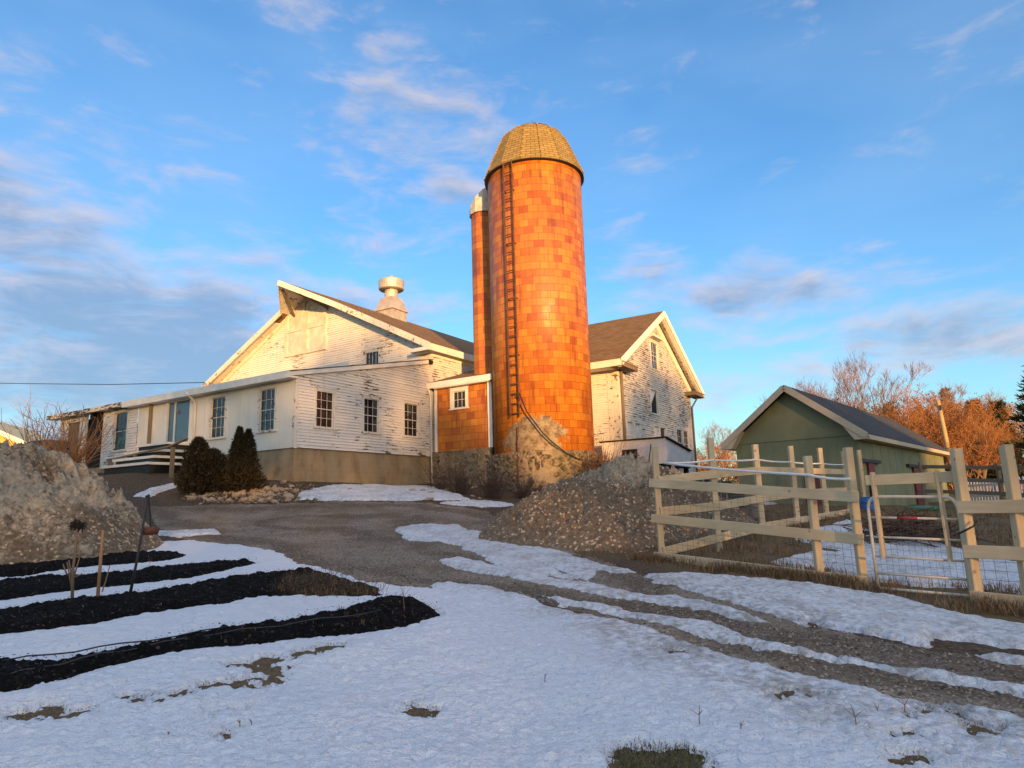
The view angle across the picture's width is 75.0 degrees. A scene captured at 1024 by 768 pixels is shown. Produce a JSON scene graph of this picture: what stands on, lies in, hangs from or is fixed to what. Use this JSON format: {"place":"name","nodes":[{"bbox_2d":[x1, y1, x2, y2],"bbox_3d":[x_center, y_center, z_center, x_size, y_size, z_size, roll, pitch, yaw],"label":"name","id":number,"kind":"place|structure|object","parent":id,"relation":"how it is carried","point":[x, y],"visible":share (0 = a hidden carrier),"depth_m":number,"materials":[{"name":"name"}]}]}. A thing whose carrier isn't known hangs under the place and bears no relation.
{"place":"outdoors","nodes":[
{"label":"outdoors","id":0,"kind":"place"},
{"bbox_2d":[0,382,204,384],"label":"overhead wire","id":1,"kind":"object","parent":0,"point":[102,384],"visible":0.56,"depth_m":53.13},
{"bbox_2d":[0,0,1023,486],"label":"sky","id":2,"kind":"structure","parent":0,"point":[796,185],"materials":[{"name":"blue"}]},
{"bbox_2d":[6,473,1023,767],"bbox_3d":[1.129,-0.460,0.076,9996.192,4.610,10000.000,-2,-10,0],"label":"ground","id":3,"kind":"structure","parent":0,"point":[132,483],"depth_m":11.23,"materials":[{"name":"soil"}]},
{"bbox_2d":[0,422,50,445],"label":"yellow barn","id":4,"kind":"structure","parent":3,"relation":"on","point":[16,434],"depth_m":65.09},
{"bbox_2d":[0,381,89,457],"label":"bare bush","id":5,"kind":"object","parent":3,"relation":"on","point":[28,426],"visible":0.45,"depth_m":30.97,"materials":[{"name":"plant"}]},
{"bbox_2d":[29,440,86,463],"bbox_3d":[-23.063,3.552,33.013,4.400,1.480,1.850,0,-10,-8],"label":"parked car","id":6,"kind":"object","parent":3,"relation":"on","point":[67,448],"visible":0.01,"depth_m":32.46,"materials":[{"name":"metal"}]},
{"bbox_2d":[19,403,114,469],"bbox_3d":[-17.768,2.384,27.361,3.325,3.348,4.202,-2,-10,0],"label":"bare bush","id":7,"kind":"object","parent":3,"relation":"on","point":[77,457],"visible":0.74,"depth_m":27.02,"materials":[{"name":"plant"}]},
{"bbox_2d":[62,514,87,597],"bbox_3d":[-5.545,2.229,8.450,0.248,1.146,0.277,5,-12,-35],"label":"dead plant","id":8,"kind":"object","parent":3,"relation":"on","point":[77,524],"visible":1,"depth_m":8.47,"materials":[{"name":"plant"}]},
{"bbox_2d":[0,440,163,564],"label":"dirty snow pile","id":9,"kind":"object","parent":3,"relation":"on","point":[24,487],"visible":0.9,"depth_m":12.94,"materials":[{"name":"snow"}]},
{"bbox_2d":[0,443,142,556],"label":"clods","id":10,"kind":"object","parent":9,"relation":"on","point":[110,496],"visible":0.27,"depth_m":13.53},
{"bbox_2d":[0,550,185,576],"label":"garden bed","id":11,"kind":"object","parent":3,"relation":"on","point":[126,557],"visible":0.56,"depth_m":11.72,"materials":[{"name":"soil"}]},
{"bbox_2d":[0,558,254,599],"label":"garden bed","id":12,"kind":"object","parent":3,"relation":"on","point":[7,591],"visible":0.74,"depth_m":9.95,"materials":[{"name":"soil"}]},
{"bbox_2d":[128,494,158,593],"bbox_3d":[-4.769,2.132,8.698,0.210,1.377,0.320,-5,-11,17],"label":"plant hanger","id":13,"kind":"object","parent":3,"relation":"on","point":[150,530],"visible":0.98,"depth_m":8.69,"materials":[{"name":"metal"}]},
{"bbox_2d":[101,437,190,476],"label":"entry steps","id":14,"kind":"structure","parent":3,"relation":"on","point":[159,457],"depth_m":26.44,"materials":[{"name":"wood"}]},
{"bbox_2d":[0,567,381,633],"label":"garden bed","id":15,"kind":"object","parent":3,"relation":"on","point":[41,618],"visible":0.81,"depth_m":8.25,"materials":[{"name":"soil"}]},
{"bbox_2d":[96,530,103,596],"bbox_3d":[-5.213,2.329,8.444,0.043,0.943,0.042,-2,-10,0],"label":"garden stake","id":16,"kind":"object","parent":15,"relation":"on","point":[100,566],"visible":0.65,"depth_m":8.44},
{"bbox_2d":[2,557,412,672],"bbox_3d":[-4.653,2.717,8.886,4.502,0.477,7.590,6,-13,-38],"label":"bed debris","id":17,"kind":"object","parent":15,"relation":"on","point":[211,592],"visible":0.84,"depth_m":7.39,"materials":[{"name":"plant"}]},
{"bbox_2d":[0,557,436,679],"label":"soil crumbs","id":18,"kind":"object","parent":15,"relation":"on","point":[185,600],"visible":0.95,"depth_m":7.62,"materials":[{"name":"soil"}]},
{"bbox_2d":[267,565,392,596],"bbox_3d":[-2.481,2.633,8.960,1.303,0.257,2.538,8,-14,-43],"label":"bed straw","id":19,"kind":"object","parent":15,"relation":"on","point":[328,572],"visible":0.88,"depth_m":8.83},
{"bbox_2d":[0,595,439,691],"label":"garden bed","id":20,"kind":"object","parent":3,"relation":"on","point":[27,680],"visible":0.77,"depth_m":6.28,"materials":[{"name":"soil"}]},
{"bbox_2d":[46,359,433,484],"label":"wing building","id":21,"kind":"structure","parent":3,"relation":"on","point":[276,411],"depth_m":27.04,"materials":[{"name":"paint"}]},
{"bbox_2d":[69,423,79,453],"bbox_3d":[-21.326,3.003,32.493,1.000,2.200,0.040,-8,-12,31],"label":"board door","id":22,"kind":"structure","parent":21,"relation":"in","point":[75,440],"depth_m":32.55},
{"bbox_2d":[83,412,110,468],"bbox_3d":[-19.555,2.633,31.662,1.650,2.830,0.535,-8,-12,31],"label":"open doorway","id":23,"kind":"structure","parent":21,"relation":"in","point":[98,415],"depth_m":31.64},
{"bbox_2d":[109,408,129,452],"bbox_3d":[-17.778,2.112,30.343,1.370,1.935,0.155,-8,-12,31],"label":"window","id":24,"kind":"structure","parent":21,"relation":"in","point":[121,417],"depth_m":30.44,"materials":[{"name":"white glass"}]},
{"bbox_2d":[164,398,192,442],"bbox_3d":[-14.001,1.599,28.044,1.850,1.960,0.110,-8,-12,31],"label":"glass door","id":25,"kind":"structure","parent":21,"relation":"in","point":[178,414],"depth_m":28.12,"materials":[{"name":"grey"}]},
{"bbox_2d":[207,392,227,440],"bbox_3d":[-11.733,1.297,26.641,1.220,1.835,0.155,-8,-12,31],"label":"window","id":26,"kind":"structure","parent":21,"relation":"in","point":[217,419],"depth_m":26.72,"materials":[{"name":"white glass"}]},
{"bbox_2d":[255,384,277,433],"bbox_3d":[-9.191,0.938,25.088,1.180,1.785,0.155,-8,-12,31],"label":"window","id":27,"kind":"structure","parent":21,"relation":"in","point":[267,395],"depth_m":25.16,"materials":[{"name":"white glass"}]},
{"bbox_2d":[312,386,337,429],"bbox_3d":[-7.143,0.929,25.472,0.155,1.595,1.180,-8,-12,31],"label":"window","id":28,"kind":"structure","parent":21,"relation":"in","point":[325,403],"depth_m":25.53,"materials":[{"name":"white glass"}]},
{"bbox_2d":[361,394,381,434],"bbox_3d":[-5.819,1.273,27.559,0.155,1.595,1.170,-8,-12,31],"label":"window","id":29,"kind":"structure","parent":21,"relation":"in","point":[371,423],"depth_m":27.63,"materials":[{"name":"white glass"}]},
{"bbox_2d":[402,399,421,438],"bbox_3d":[-4.488,1.569,29.667,0.155,1.655,1.250,-8,-12,31],"label":"window","id":30,"kind":"structure","parent":21,"relation":"in","point":[411,409],"depth_m":29.75,"materials":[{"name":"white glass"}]},
{"bbox_2d":[215,425,268,491],"bbox_3d":[-8.947,2.554,22.345,1.738,2.412,1.817,-6,-11,25],"label":"evergreen shrub","id":31,"kind":"object","parent":3,"relation":"on","point":[243,464],"visible":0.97,"depth_m":22.16,"materials":[{"name":"green plant"}]},
{"bbox_2d":[182,482,327,502],"bbox_3d":[-8.899,3.609,22.334,5.676,0.894,3.464,-2,-10,0],"label":"rubble","id":32,"kind":"object","parent":3,"relation":"on","point":[280,500],"visible":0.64,"depth_m":21.31,"materials":[{"name":"stone"}]},
{"bbox_2d":[172,436,245,494],"bbox_3d":[-10.037,2.751,22.183,2.370,2.131,1.900,-2,-10,0],"label":"evergreen shrub","id":33,"kind":"object","parent":32,"relation":"on","point":[205,463],"visible":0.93,"depth_m":21.79,"materials":[{"name":"green plant"}]},
{"bbox_2d":[201,276,473,456],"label":"barn","id":34,"kind":"structure","parent":3,"relation":"on","point":[302,328],"depth_m":35.67,"materials":[{"name":"paint"}]},
{"bbox_2d":[284,300,326,357],"bbox_3d":[-11.238,-3.026,36.343,3.230,2.820,0.115,-8,-12,31],"label":"hay door","id":35,"kind":"structure","parent":34,"relation":"in","point":[306,332],"depth_m":36.24,"materials":[{"name":"paint"}]},
{"bbox_2d":[363,347,379,363],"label":"window","id":36,"kind":"structure","parent":34,"relation":"in","point":[374,357],"depth_m":33.54,"materials":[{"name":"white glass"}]},
{"bbox_2d":[419,455,459,489],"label":"bramble bush","id":37,"kind":"object","parent":3,"relation":"on","point":[432,476],"visible":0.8,"depth_m":25.53,"materials":[{"name":"plant"}]},
{"bbox_2d":[433,458,482,494],"bbox_3d":[-2.051,3.468,24.387,1.998,1.583,2.008,-2,-10,0],"label":"bramble bush","id":38,"kind":"object","parent":3,"relation":"on","point":[462,486],"visible":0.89,"depth_m":24.33,"materials":[{"name":"plant"}]},
{"bbox_2d":[427,371,493,485],"bbox_3d":[-1.380,2.385,31.104,3.580,7.140,3.789,-8,-12,31],"label":"tile passage","id":39,"kind":"object","parent":3,"relation":"on","point":[463,414],"visible":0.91,"depth_m":29.85,"materials":[{"name":"orange tile"}]},
{"bbox_2d":[449,386,468,410],"bbox_3d":[-2.385,0.650,30.223,1.100,1.015,0.155,-8,-12,31],"label":"window","id":40,"kind":"structure","parent":39,"relation":"in","point":[458,395],"depth_m":30.26,"materials":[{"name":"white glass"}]},
{"bbox_2d":[461,463,520,498],"bbox_3d":[-0.468,3.472,23.828,2.200,1.370,1.836,4,-11,-27],"label":"bramble bush","id":41,"kind":"object","parent":3,"relation":"on","point":[490,492],"visible":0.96,"depth_m":23.57,"materials":[{"name":"plant"}]},
{"bbox_2d":[5,642,1006,767],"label":"thaw grass","id":42,"kind":"structure","parent":3,"relation":"on","point":[439,711],"depth_m":4.41,"materials":[{"name":"plant"}]},
{"bbox_2d":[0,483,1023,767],"bbox_3d":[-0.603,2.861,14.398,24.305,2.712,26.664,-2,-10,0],"label":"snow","id":43,"kind":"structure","parent":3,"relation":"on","point":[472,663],"depth_m":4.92,"materials":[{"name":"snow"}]},
{"bbox_2d":[717,480,732,499],"bbox_3d":[7.588,3.915,24.148,0.584,0.830,0.584,3,-11,-23],"label":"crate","id":44,"kind":"object","parent":43,"relation":"on","point":[729,482],"visible":0.23,"depth_m":23.96,"materials":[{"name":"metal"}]},
{"bbox_2d":[502,472,546,498],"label":"bramble bush","id":45,"kind":"object","parent":3,"relation":"on","point":[522,492],"visible":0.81,"depth_m":23.95,"materials":[{"name":"plant"}]},
{"bbox_2d":[469,121,597,492],"bbox_3d":[0.805,-3.336,29.488,5.408,18.101,4.748,-2,-10,0],"label":"silo","id":46,"kind":"object","parent":3,"relation":"on","point":[531,334],"visible":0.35,"depth_m":27.87,"materials":[{"name":"tile"},{"name":"stone"},{"name":"wood shingle"}]},
{"bbox_2d":[473,311,704,472],"bbox_3d":[2.866,2.137,40.515,14.100,11.090,13.610,-8,-12,31],"label":"farmhouse","id":47,"kind":"object","parent":3,"relation":"on","point":[645,382],"visible":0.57,"depth_m":36.04,"materials":[{"name":"paint"}]},
{"bbox_2d":[626,418,634,438],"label":"window","id":48,"kind":"structure","parent":47,"relation":"in","point":[630,426],"depth_m":33.29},
{"bbox_2d":[634,420,641,438],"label":"window","id":49,"kind":"structure","parent":47,"relation":"in","point":[638,434],"depth_m":34.15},
{"bbox_2d":[649,386,659,415],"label":"window","id":50,"kind":"structure","parent":47,"relation":"in","point":[655,403],"depth_m":36.76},
{"bbox_2d":[649,339,660,371],"bbox_3d":[7.982,-1.597,37.481,0.155,1.715,1.370,-8,-12,31],"label":"window","id":51,"kind":"structure","parent":47,"relation":"in","point":[653,347],"depth_m":37.65,"materials":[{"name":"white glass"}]},
{"bbox_2d":[653,423,659,436],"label":"window","id":52,"kind":"structure","parent":47,"relation":"in","point":[656,427],"depth_m":36.47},
{"bbox_2d":[660,425,666,436],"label":"window","id":53,"kind":"structure","parent":47,"relation":"in","point":[663,428],"depth_m":37.32,"materials":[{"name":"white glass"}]},
{"bbox_2d":[675,426,683,444],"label":"window","id":54,"kind":"structure","parent":47,"relation":"in","point":[679,430],"depth_m":39.79,"materials":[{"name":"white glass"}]},
{"bbox_2d":[683,428,691,458],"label":"window","id":55,"kind":"structure","parent":47,"relation":"in","point":[685,431],"depth_m":40.86,"materials":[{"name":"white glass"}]},
{"bbox_2d":[478,479,701,552],"bbox_3d":[1.738,2.895,14.711,6.029,1.644,5.174,-2,-10,0],"label":"gravel heap","id":56,"kind":"object","parent":3,"relation":"on","point":[632,524],"visible":0.81,"depth_m":13.43,"materials":[{"name":"gravel"}]},
{"bbox_2d":[485,482,694,545],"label":"wood chips","id":57,"kind":"object","parent":56,"relation":"on","point":[579,502],"visible":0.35,"depth_m":13.95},
{"bbox_2d":[565,440,622,473],"bbox_3d":[3.563,3.355,25.938,2.768,2.521,2.702,-7,-11,28],"label":"bramble bush","id":58,"kind":"object","parent":3,"relation":"on","point":[595,463],"visible":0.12,"depth_m":26.04,"materials":[{"name":"plant"}]},
{"bbox_2d":[584,422,648,463],"bbox_3d":[3.988,3.095,27.375,3.876,3.134,3.584,-9,-12,36],"label":"bramble bush","id":59,"kind":"object","parent":3,"relation":"on","point":[614,446],"visible":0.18,"depth_m":27.27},
{"bbox_2d":[599,436,691,472],"bbox_3d":[6.483,4.421,31.864,3.317,3.383,3.816,-8,-12,31],"label":"lean to","id":60,"kind":"object","parent":3,"relation":"on","point":[670,450],"visible":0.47,"depth_m":30.68,"materials":[{"name":"paint"}]},
{"bbox_2d":[622,449,637,458],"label":"window","id":61,"kind":"structure","parent":60,"relation":"in","point":[633,451],"depth_m":30.73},
{"bbox_2d":[555,452,756,536],"bbox_3d":[2.836,2.819,16.242,6.939,2.309,6.501,-2,-10,0],"label":"dirty snow pile","id":62,"kind":"object","parent":3,"relation":"on","point":[638,464],"visible":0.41,"depth_m":15.56,"materials":[{"name":"gravel"},{"name":"soil"}]},
{"bbox_2d":[578,452,758,529],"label":"clods","id":63,"kind":"object","parent":62,"relation":"on","point":[639,472],"visible":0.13,"depth_m":15.79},
{"bbox_2d":[604,737,714,767],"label":"green grass","id":64,"kind":"structure","parent":3,"relation":"on","point":[659,757],"depth_m":3.58,"materials":[{"name":"plant"}]},
{"bbox_2d":[696,446,724,479],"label":"bare tree","id":65,"kind":"object","parent":3,"relation":"on","point":[702,458],"visible":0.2,"depth_m":79.75,"materials":[{"name":"brown plant"}]},
{"bbox_2d":[696,443,725,479],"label":"bare tree","id":66,"kind":"object","parent":3,"relation":"on","point":[716,457],"visible":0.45,"depth_m":59.60,"materials":[{"name":"brown plant"}]},
{"bbox_2d":[697,421,736,480],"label":"bare tree","id":67,"kind":"object","parent":3,"relation":"on","point":[714,436],"visible":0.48,"depth_m":72.29,"materials":[{"name":"brown plant"}]},
{"bbox_2d":[718,450,738,483],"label":"bare tree","id":68,"kind":"object","parent":3,"relation":"on","point":[732,463],"visible":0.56,"depth_m":57.40,"materials":[{"name":"brown plant"}]},
{"bbox_2d":[723,493,747,505],"bbox_3d":[7.734,3.938,23.127,0.684,0.580,0.684,-3,-10,10],"label":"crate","id":69,"kind":"object","parent":3,"relation":"on","point":[729,496],"visible":0.25,"depth_m":22.86,"materials":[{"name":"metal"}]},
{"bbox_2d":[748,503,764,518],"bbox_3d":[6.283,3.233,17.132,0.411,0.450,0.466,-2,-10,0],"label":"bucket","id":70,"kind":"object","parent":3,"relation":"on","point":[753,511],"visible":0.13,"depth_m":17.04,"materials":[{"name":"metal"}]},
{"bbox_2d":[649,447,868,585],"bbox_3d":[3.579,2.024,10.275,0.195,2.384,3.554,6,-13,-38],"label":"board fence","id":71,"kind":"object","parent":3,"relation":"on","point":[812,495],"visible":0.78,"depth_m":9.72,"materials":[{"name":"wood"}]},
{"bbox_2d":[865,471,969,596],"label":"tube gate","id":72,"kind":"structure","parent":71,"relation":"attached to","point":[938,478],"depth_m":8.23,"materials":[{"name":"metal"}]},
{"bbox_2d":[657,438,866,553],"bbox_3d":[6.897,2.605,15.996,0.636,2.552,12.527,-11,-13,41],"label":"pen fence","id":73,"kind":"object","parent":3,"relation":"on","point":[712,475],"visible":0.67,"depth_m":12.95,"materials":[{"name":"wood"}]},
{"bbox_2d":[754,376,833,407],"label":"bare tree","id":74,"kind":"object","parent":3,"relation":"on","point":[805,386],"visible":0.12,"depth_m":72.97,"materials":[{"name":"brown plant"}]},
{"bbox_2d":[577,504,1023,613],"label":"dead grass","id":75,"kind":"structure","parent":3,"relation":"on","point":[806,525],"depth_m":11.48,"materials":[{"name":"plant"}]},
{"bbox_2d":[624,550,1023,616],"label":"dry grass","id":76,"kind":"structure","parent":3,"relation":"on","point":[780,573],"depth_m":9.13,"materials":[{"name":"plant"}]},
{"bbox_2d":[720,385,949,505],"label":"green shed","id":77,"kind":"structure","parent":3,"relation":"on","point":[777,422],"depth_m":24.79,"materials":[{"name":"wood"}]},
{"bbox_2d":[804,477,822,505],"bbox_3d":[10.744,4.091,23.607,0.656,1.623,0.050,-10,-13,40],"label":"front door","id":78,"kind":"structure","parent":77,"relation":"in","point":[816,479],"depth_m":23.60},
{"bbox_2d":[862,458,881,496],"bbox_3d":[12.706,3.679,23.418,0.100,2.050,2.650,-10,-13,40],"label":"sliding door","id":79,"kind":"structure","parent":77,"relation":"in","point":[870,463],"depth_m":23.40,"materials":[{"name":"metal"}]},
{"bbox_2d":[906,464,928,503],"bbox_3d":[18.131,4.621,29.596,0.100,2.050,4.300,-10,-13,40],"label":"sliding door","id":80,"kind":"structure","parent":77,"relation":"in","point":[918,488],"depth_m":29.08,"materials":[{"name":"wood"}]},
{"bbox_2d":[806,383,871,407],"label":"bare tree","id":81,"kind":"object","parent":3,"relation":"on","point":[826,394],"visible":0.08,"depth_m":79.77,"materials":[{"name":"brown plant"}]},
{"bbox_2d":[698,463,1023,490],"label":"distant wood","id":82,"kind":"object","parent":3,"relation":"on","point":[949,484],"visible":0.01,"depth_m":97.36,"materials":[{"name":"plant"}]},
{"bbox_2d":[860,497,874,511],"bbox_3d":[10.544,3.562,19.769,0.420,0.440,0.420,-2,-10,0],"label":"barrel","id":83,"kind":"object","parent":3,"relation":"on","point":[863,505],"visible":0.61,"depth_m":19.64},
{"bbox_2d":[827,347,932,415],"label":"bare tree","id":84,"kind":"object","parent":3,"relation":"on","point":[860,388],"visible":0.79,"depth_m":60.47,"materials":[{"name":"brown plant"}]},
{"bbox_2d":[786,502,996,546],"bbox_3d":[6.937,2.625,12.115,4.274,1.034,1.949,-2,-10,0],"label":"brush pile","id":85,"kind":"object","parent":3,"relation":"on","point":[908,524],"visible":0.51,"depth_m":11.89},
{"bbox_2d":[861,394,955,432],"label":"bare tree","id":86,"kind":"object","parent":3,"relation":"on","point":[901,409],"visible":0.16,"depth_m":68.02,"materials":[{"name":"brown plant"}]},
{"bbox_2d":[871,382,949,439],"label":"bare tree","id":87,"kind":"object","parent":3,"relation":"on","point":[909,425],"visible":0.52,"depth_m":54.17,"materials":[{"name":"brown plant"}]},
{"bbox_2d":[877,401,962,437],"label":"bare tree","id":88,"kind":"object","parent":3,"relation":"on","point":[924,413],"visible":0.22,"depth_m":57.53,"materials":[{"name":"brown plant"}]},
{"bbox_2d":[905,506,937,510],"bbox_3d":[12.010,3.648,19.600,0.840,0.150,0.840,-2,-10,0],"label":"tub lid","id":89,"kind":"object","parent":3,"relation":"on","point":[920,507],"visible":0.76,"depth_m":19.31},
{"bbox_2d":[904,389,948,421],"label":"bare tree","id":90,"kind":"object","parent":3,"relation":"on","point":[927,402],"visible":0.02,"depth_m":80.36,"materials":[{"name":"brown plant"}]},
{"bbox_2d":[913,416,974,494],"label":"bare tree","id":91,"kind":"object","parent":3,"relation":"on","point":[950,434],"visible":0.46,"depth_m":51.93,"materials":[{"name":"brown plant"}]},
{"bbox_2d":[934,400,955,495],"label":"utility pole","id":92,"kind":"object","parent":3,"relation":"on","point":[938,404],"visible":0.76,"depth_m":45.94,"materials":[{"name":"wood"}]},
{"bbox_2d":[915,390,976,447],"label":"bare tree","id":93,"kind":"object","parent":3,"relation":"on","point":[947,417],"visible":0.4,"depth_m":55.70,"materials":[{"name":"brown plant"}]},
{"bbox_2d":[920,399,978,489],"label":"bare tree","id":94,"kind":"object","parent":3,"relation":"on","point":[945,459],"visible":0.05,"depth_m":65.77,"materials":[{"name":"brown plant"}]},
{"bbox_2d":[921,392,994,490],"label":"bare tree","id":95,"kind":"object","parent":3,"relation":"on","point":[979,404],"visible":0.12,"depth_m":61.13,"materials":[{"name":"brown plant"}]},
{"bbox_2d":[925,378,1004,489],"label":"bare tree","id":96,"kind":"object","parent":3,"relation":"on","point":[949,395],"visible":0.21,"depth_m":76.09,"materials":[{"name":"brown plant"}]},
{"bbox_2d":[918,462,1023,505],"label":"rail fence","id":97,"kind":"object","parent":3,"relation":"on","point":[997,467],"visible":0.67,"depth_m":19.81,"materials":[{"name":"wood"}]},
{"bbox_2d":[946,439,997,494],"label":"bare tree","id":98,"kind":"object","parent":3,"relation":"on","point":[981,462],"visible":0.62,"depth_m":43.37,"materials":[{"name":"orange plant"}]},
{"bbox_2d":[922,394,1023,490],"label":"bare tree","id":99,"kind":"object","parent":3,"relation":"on","point":[971,402],"visible":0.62,"depth_m":53.83,"materials":[{"name":"orange plant"}]},
{"bbox_2d":[961,399,987,482],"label":"tree","id":100,"kind":"object","parent":3,"relation":"on","point":[973,436],"visible":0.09,"depth_m":67.43,"materials":[{"name":"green plant"}]},
{"bbox_2d":[949,444,1023,609],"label":"corner fence","id":101,"kind":"object","parent":3,"relation":"on","point":[1012,505],"visible":0.91,"depth_m":7.50,"materials":[{"name":"wood"}]},
{"bbox_2d":[964,406,1015,491],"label":"bare tree","id":102,"kind":"object","parent":3,"relation":"on","point":[991,442],"visible":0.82,"depth_m":49.60,"materials":[{"name":"orange plant"}]},
{"bbox_2d":[965,409,1023,465],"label":"bare tree","id":103,"kind":"object","parent":3,"relation":"on","point":[995,430],"visible":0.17,"depth_m":57.34,"materials":[{"name":"brown plant"}]},
{"bbox_2d":[968,476,1023,500],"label":"picket fence","id":104,"kind":"object","parent":3,"relation":"on","point":[979,484],"visible":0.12,"depth_m":28.89,"materials":[{"name":"wood"}]},
{"bbox_2d":[971,399,1023,479],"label":"tree","id":105,"kind":"object","parent":3,"relation":"on","point":[991,474],"visible":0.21,"depth_m":59.61,"materials":[{"name":"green plant"}]},
{"bbox_2d":[976,431,1023,473],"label":"bare tree","id":106,"kind":"object","parent":3,"relation":"on","point":[1016,450],"visible":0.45,"depth_m":43.44,"materials":[{"name":"brown plant"}]},
{"bbox_2d":[991,396,1023,434],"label":"bare tree","id":107,"kind":"object","parent":3,"relation":"on","point":[1018,430],"visible":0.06,"depth_m":76.25,"materials":[{"name":"brown plant"}]},
{"bbox_2d":[1001,365,1023,465],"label":"pine tree","id":108,"kind":"object","parent":3,"relation":"on","point":[1018,418],"visible":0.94,"depth_m":42.84,"materials":[{"name":"green plant"}]},
{"bbox_2d":[150,501,1023,717],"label":"gravel driveway","id":109,"kind":"structure","parent":0,"point":[283,514],"depth_m":9.77,"materials":[{"name":"gravel"}]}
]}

